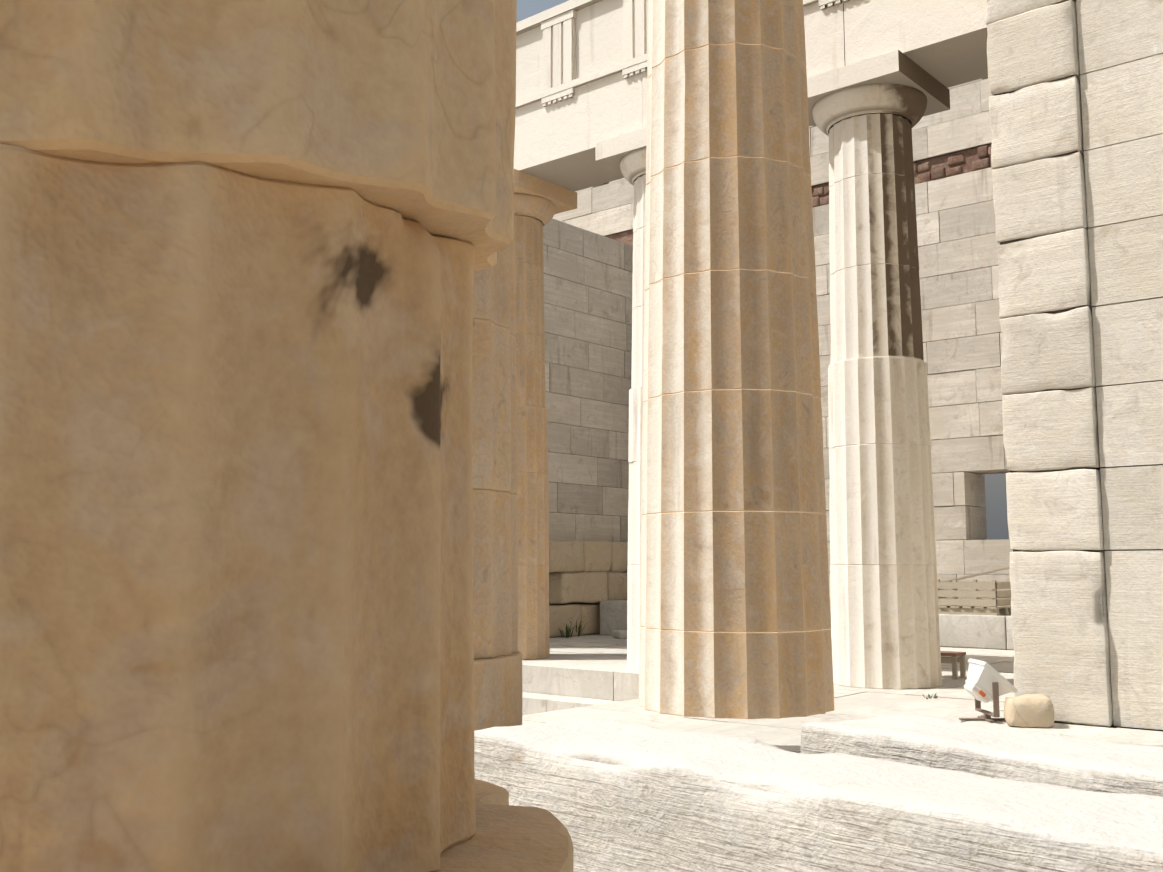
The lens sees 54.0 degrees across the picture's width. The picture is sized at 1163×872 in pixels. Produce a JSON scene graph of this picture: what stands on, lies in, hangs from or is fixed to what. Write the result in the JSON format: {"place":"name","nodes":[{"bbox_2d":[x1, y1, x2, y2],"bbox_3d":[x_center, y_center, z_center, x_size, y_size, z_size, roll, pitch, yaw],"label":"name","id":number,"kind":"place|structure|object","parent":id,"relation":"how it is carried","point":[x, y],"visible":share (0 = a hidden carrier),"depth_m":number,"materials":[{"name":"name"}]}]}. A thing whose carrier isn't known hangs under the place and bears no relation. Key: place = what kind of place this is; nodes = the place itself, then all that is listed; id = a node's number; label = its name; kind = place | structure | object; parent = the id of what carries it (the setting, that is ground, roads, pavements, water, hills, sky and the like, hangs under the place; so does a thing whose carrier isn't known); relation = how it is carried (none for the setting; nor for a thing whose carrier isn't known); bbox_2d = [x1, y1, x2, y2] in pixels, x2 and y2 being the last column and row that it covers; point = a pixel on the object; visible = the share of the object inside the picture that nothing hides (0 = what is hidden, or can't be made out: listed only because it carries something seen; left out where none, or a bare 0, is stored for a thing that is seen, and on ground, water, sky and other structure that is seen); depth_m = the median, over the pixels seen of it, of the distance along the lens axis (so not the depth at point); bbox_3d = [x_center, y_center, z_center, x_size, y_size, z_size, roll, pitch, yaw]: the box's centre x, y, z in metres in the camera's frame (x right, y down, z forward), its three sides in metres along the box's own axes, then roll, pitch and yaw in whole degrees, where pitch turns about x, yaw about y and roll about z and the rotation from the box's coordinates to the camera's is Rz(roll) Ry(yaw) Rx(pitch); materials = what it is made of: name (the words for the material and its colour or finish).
{"place":"outdoors","nodes":[
{"label":"outdoors","id":0,"kind":"place"},
{"bbox_2d":[0,0,573,871],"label":"column","id":1,"kind":"structure","parent":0,"point":[248,248],"depth_m":1.02,"materials":[{"name":"stone"}]},
{"bbox_2d":[517,0,1008,539],"label":"sky","id":2,"kind":"structure","parent":0,"point":[995,484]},
{"bbox_2d":[522,634,1162,752],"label":"stone floor","id":3,"kind":"structure","parent":0,"point":[594,666],"depth_m":9.50,"materials":[{"name":"white stone"}]},
{"bbox_2d":[472,174,521,730],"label":"doric column","id":4,"kind":"structure","parent":3,"relation":"on","point":[497,678],"depth_m":6.22,"materials":[{"name":"stone"}]},
{"bbox_2d":[513,168,576,659],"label":"wing column","id":5,"kind":"structure","parent":3,"relation":"on","point":[539,203],"depth_m":14.14,"materials":[{"name":"stone"}]},
{"bbox_2d":[549,540,627,637],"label":"stone block wall","id":6,"kind":"structure","parent":3,"relation":"on","point":[590,575],"depth_m":18.48,"materials":[{"name":"beige stone"}]},
{"bbox_2d":[600,600,626,638],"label":"loose marble blocks","id":7,"kind":"object","parent":3,"relation":"on","point":[613,618],"depth_m":18.47,"materials":[{"name":"white stone"}]},
{"bbox_2d":[595,127,646,670],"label":"wing column","id":8,"kind":"structure","parent":3,"relation":"on","point":[625,154],"depth_m":12.70,"materials":[{"name":"stone"}]},
{"bbox_2d":[639,0,833,718],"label":"doric column","id":9,"kind":"structure","parent":3,"relation":"on","point":[735,603],"depth_m":8.86,"materials":[{"name":"stone"}]},
{"bbox_2d":[558,620,937,698],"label":"grass tufts","id":10,"kind":"object","parent":3,"relation":"on","point":[568,631],"visible":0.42,"depth_m":17.96,"materials":[{"name":"green plant"}]},
{"bbox_2d":[543,167,1012,609],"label":"wing walls","id":11,"kind":"structure","parent":3,"relation":"on","point":[588,276],"depth_m":18.03,"materials":[{"name":"beige stone"}]},
{"bbox_2d":[605,144,991,245],"bbox_3d":[3.622,-3.872,19.523,13.155,0.378,0.831,-5,-8,40],"label":"rubble band","id":12,"kind":"object","parent":11,"relation":"on","point":[957,163],"visible":0.19,"depth_m":17.46,"materials":[{"name":"brown stone"}]},
{"bbox_2d":[553,77,992,235],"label":"wall","id":13,"kind":"structure","parent":12,"relation":"on","point":[963,123],"depth_m":17.73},
{"bbox_2d":[937,566,1010,615],"bbox_3d":[5.547,2.130,16.009,1.489,0.726,0.800,-5,-8,40],"label":"wooden crate","id":14,"kind":"object","parent":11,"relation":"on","point":[959,597],"visible":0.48,"depth_m":15.72,"materials":[{"name":"brown wood"}]},
{"bbox_2d":[474,718,1162,871],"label":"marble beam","id":15,"kind":"structure","parent":3,"relation":"on","point":[614,796],"depth_m":3.08,"materials":[{"name":"white stone"}]},
{"bbox_2d":[807,50,949,688],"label":"wing column","id":16,"kind":"structure","parent":3,"relation":"on","point":[866,115],"depth_m":10.88,"materials":[{"name":"stone"}]},
{"bbox_2d":[514,0,987,191],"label":"entablature","id":17,"kind":"structure","parent":16,"relation":"on","point":[581,78],"depth_m":13.17,"materials":[{"name":"white stone"}]},
{"bbox_2d":[830,610,1013,649],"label":"stone block","id":18,"kind":"structure","parent":3,"relation":"on","point":[977,631],"depth_m":15.55,"materials":[{"name":"white stone"}]},
{"bbox_2d":[940,651,965,678],"bbox_3d":[3.664,2.310,11.523,0.360,0.254,0.260,-5,-8,40],"label":"bench","id":19,"kind":"object","parent":3,"relation":"on","point":[954,659],"visible":0.54,"depth_m":11.41,"materials":[{"name":"brown wood"}]},
{"bbox_2d":[800,714,1162,796],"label":"stone step","id":20,"kind":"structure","parent":3,"relation":"on","point":[1075,763],"depth_m":3.59,"materials":[{"name":"white stone"}]},
{"bbox_2d":[959,658,1017,721],"bbox_3d":[2.944,1.859,8.347,0.365,0.430,0.402,0,-6,0],"label":"floodlight","id":21,"kind":"object","parent":3,"relation":"on","point":[986,682],"visible":0.96,"depth_m":8.24,"materials":[{"name":"white"}]},
{"bbox_2d":[1004,694,1054,727],"bbox_3d":[3.161,1.945,8.062,0.320,0.231,0.280,-1,-7,10],"label":"loose stone","id":22,"kind":"object","parent":3,"relation":"on","point":[1031,710],"visible":0.94,"depth_m":7.95,"materials":[{"name":"stone"}]},
{"bbox_2d":[986,0,1162,729],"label":"stone wall","id":23,"kind":"structure","parent":3,"relation":"on","point":[1076,107],"depth_m":8.32,"materials":[{"name":"stone"}]},
{"label":"ground","id":24,"kind":"structure","parent":0,"visible":0},
{"bbox_2d":[522,692,618,714],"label":"krepis steps","id":25,"kind":"structure","parent":24,"relation":"on","point":[533,703],"depth_m":12.18,"materials":[{"name":"stone"}]}
]}

